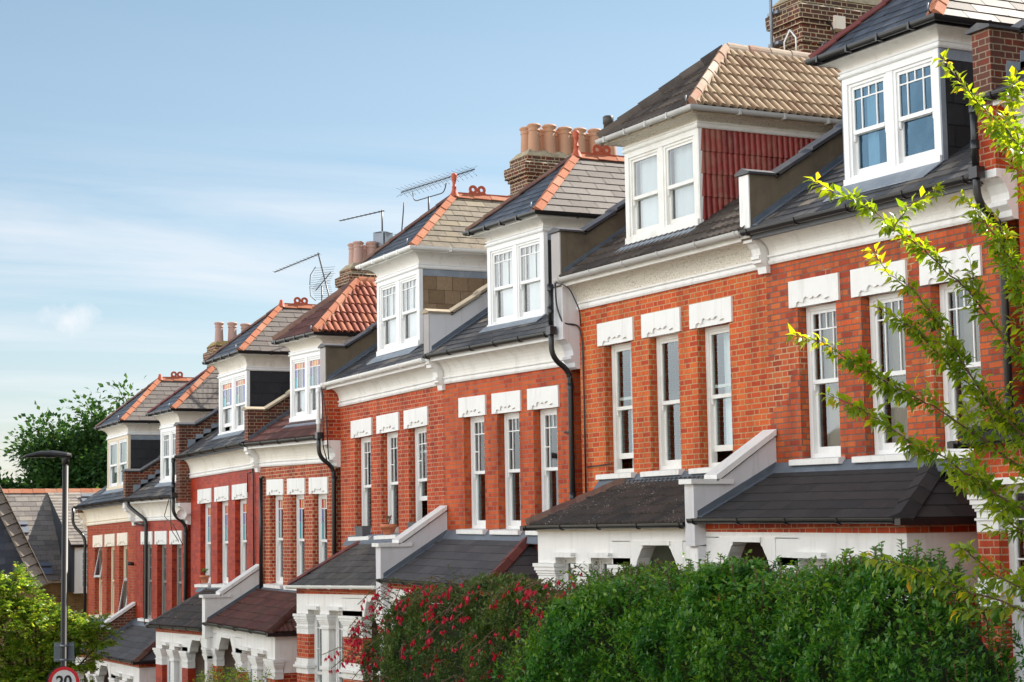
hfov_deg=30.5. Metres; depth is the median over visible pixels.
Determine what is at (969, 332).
window
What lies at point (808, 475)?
terraced house
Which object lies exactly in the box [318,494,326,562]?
window
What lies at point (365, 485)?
window
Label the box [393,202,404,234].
tv aerial
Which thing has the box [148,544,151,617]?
window
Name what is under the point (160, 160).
sky
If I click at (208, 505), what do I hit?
window
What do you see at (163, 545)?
window
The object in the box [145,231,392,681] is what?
terraced house
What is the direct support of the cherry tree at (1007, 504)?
on the ground
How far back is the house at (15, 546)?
64.81 m
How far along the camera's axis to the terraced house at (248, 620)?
41.61 m
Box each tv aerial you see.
[273,252,334,300]
[340,210,384,230]
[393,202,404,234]
[397,166,476,209]
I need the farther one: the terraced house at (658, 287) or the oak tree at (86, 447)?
the oak tree at (86, 447)
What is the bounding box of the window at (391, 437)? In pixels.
[387,432,398,532]
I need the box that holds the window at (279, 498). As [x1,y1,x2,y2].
[276,495,282,583]
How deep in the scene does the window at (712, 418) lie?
26.92 m
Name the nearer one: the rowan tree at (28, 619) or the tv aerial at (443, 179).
the rowan tree at (28, 619)
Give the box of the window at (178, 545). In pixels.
[177,544,180,604]
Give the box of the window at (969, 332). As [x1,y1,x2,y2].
[939,279,982,450]
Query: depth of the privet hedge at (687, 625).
17.36 m
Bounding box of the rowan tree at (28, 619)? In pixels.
[0,561,123,681]
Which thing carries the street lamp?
on the ground
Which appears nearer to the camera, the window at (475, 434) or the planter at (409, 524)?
the window at (475, 434)
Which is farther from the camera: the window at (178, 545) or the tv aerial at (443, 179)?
the window at (178, 545)
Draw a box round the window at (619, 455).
[611,342,633,472]
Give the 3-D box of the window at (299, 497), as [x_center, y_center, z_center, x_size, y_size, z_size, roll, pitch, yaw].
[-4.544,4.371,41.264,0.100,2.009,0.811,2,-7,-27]
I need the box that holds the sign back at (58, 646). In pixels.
[54,642,73,661]
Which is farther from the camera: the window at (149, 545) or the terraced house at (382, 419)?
the window at (149, 545)
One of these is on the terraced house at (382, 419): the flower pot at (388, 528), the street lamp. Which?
the flower pot at (388, 528)
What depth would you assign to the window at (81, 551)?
68.08 m
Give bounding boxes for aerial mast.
[767,0,785,47]
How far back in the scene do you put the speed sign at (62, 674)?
37.46 m
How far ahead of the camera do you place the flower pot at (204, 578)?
46.70 m
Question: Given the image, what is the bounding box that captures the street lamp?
[21,450,71,666]
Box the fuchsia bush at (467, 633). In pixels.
[319,558,682,681]
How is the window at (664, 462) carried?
in the terraced house at (658, 287)
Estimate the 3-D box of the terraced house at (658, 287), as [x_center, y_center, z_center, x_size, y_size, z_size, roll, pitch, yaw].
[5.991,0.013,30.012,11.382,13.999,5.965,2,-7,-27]
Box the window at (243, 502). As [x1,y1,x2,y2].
[240,499,246,573]
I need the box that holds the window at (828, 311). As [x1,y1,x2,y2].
[806,303,840,457]
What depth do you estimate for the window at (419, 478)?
35.92 m
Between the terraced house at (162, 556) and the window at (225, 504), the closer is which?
the window at (225, 504)
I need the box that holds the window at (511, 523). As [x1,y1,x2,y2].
[504,412,520,528]
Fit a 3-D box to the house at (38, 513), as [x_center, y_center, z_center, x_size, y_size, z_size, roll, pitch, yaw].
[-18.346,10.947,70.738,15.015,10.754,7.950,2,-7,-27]
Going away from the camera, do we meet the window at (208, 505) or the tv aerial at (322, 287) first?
the window at (208, 505)
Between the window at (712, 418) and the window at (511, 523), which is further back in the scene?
the window at (511, 523)
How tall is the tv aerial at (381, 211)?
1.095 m
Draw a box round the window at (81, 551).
[79,550,86,588]
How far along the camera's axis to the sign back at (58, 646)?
37.69 m
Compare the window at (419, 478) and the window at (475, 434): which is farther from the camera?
the window at (419, 478)
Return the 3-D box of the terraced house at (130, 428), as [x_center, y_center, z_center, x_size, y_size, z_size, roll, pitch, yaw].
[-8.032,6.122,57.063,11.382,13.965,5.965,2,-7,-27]
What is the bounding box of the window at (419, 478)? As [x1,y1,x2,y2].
[415,427,426,521]
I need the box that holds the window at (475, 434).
[470,416,485,527]
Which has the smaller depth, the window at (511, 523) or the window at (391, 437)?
the window at (511, 523)
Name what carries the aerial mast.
attached to the terraced house at (658, 287)
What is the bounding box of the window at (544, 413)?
[540,408,557,511]
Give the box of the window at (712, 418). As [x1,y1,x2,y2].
[705,324,732,466]
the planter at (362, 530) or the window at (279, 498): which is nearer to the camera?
the planter at (362, 530)
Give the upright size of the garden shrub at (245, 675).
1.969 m
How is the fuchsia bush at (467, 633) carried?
on the ground
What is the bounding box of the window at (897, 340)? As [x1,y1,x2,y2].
[869,292,908,454]
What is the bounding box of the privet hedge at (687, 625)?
[492,539,1023,681]
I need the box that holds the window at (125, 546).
[123,545,126,607]
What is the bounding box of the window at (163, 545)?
[162,544,165,613]
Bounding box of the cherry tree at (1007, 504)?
[785,48,1023,623]
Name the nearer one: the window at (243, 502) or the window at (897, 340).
the window at (897, 340)
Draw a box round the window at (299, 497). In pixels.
[296,494,303,576]
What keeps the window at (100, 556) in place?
in the terraced house at (130, 428)
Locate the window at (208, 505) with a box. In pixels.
[206,503,210,582]
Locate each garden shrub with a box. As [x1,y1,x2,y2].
[187,662,257,681]
[223,660,277,681]
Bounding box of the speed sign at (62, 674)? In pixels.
[46,666,78,681]
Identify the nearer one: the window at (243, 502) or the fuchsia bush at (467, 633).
the fuchsia bush at (467, 633)
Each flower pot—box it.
[200,568,209,582]
[380,515,396,533]
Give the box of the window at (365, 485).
[361,436,371,534]
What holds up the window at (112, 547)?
in the terraced house at (130, 428)
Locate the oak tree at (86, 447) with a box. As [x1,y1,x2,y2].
[0,373,145,488]
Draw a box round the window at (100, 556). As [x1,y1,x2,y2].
[99,548,101,613]
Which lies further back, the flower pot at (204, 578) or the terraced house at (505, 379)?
the flower pot at (204, 578)
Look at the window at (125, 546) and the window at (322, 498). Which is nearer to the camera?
the window at (322, 498)
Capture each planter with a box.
[354,526,370,535]
[407,522,415,527]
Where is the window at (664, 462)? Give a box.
[656,334,680,469]
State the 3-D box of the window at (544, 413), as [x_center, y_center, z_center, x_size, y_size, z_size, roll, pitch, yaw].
[0.720,2.115,31.105,0.100,2.007,0.811,2,-7,-27]
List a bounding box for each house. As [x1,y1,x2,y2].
[0,486,48,676]
[2,488,100,672]
[71,322,250,681]
[85,366,218,681]
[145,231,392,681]
[199,276,376,681]
[283,115,616,681]
[372,130,624,669]
[520,0,881,601]
[679,0,1023,640]
[947,18,1023,681]
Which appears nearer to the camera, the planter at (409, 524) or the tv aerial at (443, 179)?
the planter at (409, 524)
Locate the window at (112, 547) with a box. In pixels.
[111,546,113,614]
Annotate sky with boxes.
[0,0,778,482]
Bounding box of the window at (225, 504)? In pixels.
[223,501,227,582]
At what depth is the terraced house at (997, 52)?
21.14 m
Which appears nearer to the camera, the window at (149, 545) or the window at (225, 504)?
the window at (225, 504)
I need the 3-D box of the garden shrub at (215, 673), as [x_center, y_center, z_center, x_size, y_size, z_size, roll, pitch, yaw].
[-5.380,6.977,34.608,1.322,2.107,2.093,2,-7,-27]
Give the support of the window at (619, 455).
in the terraced house at (658, 287)
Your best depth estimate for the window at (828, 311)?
24.72 m
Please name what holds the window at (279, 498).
in the terraced house at (248, 620)

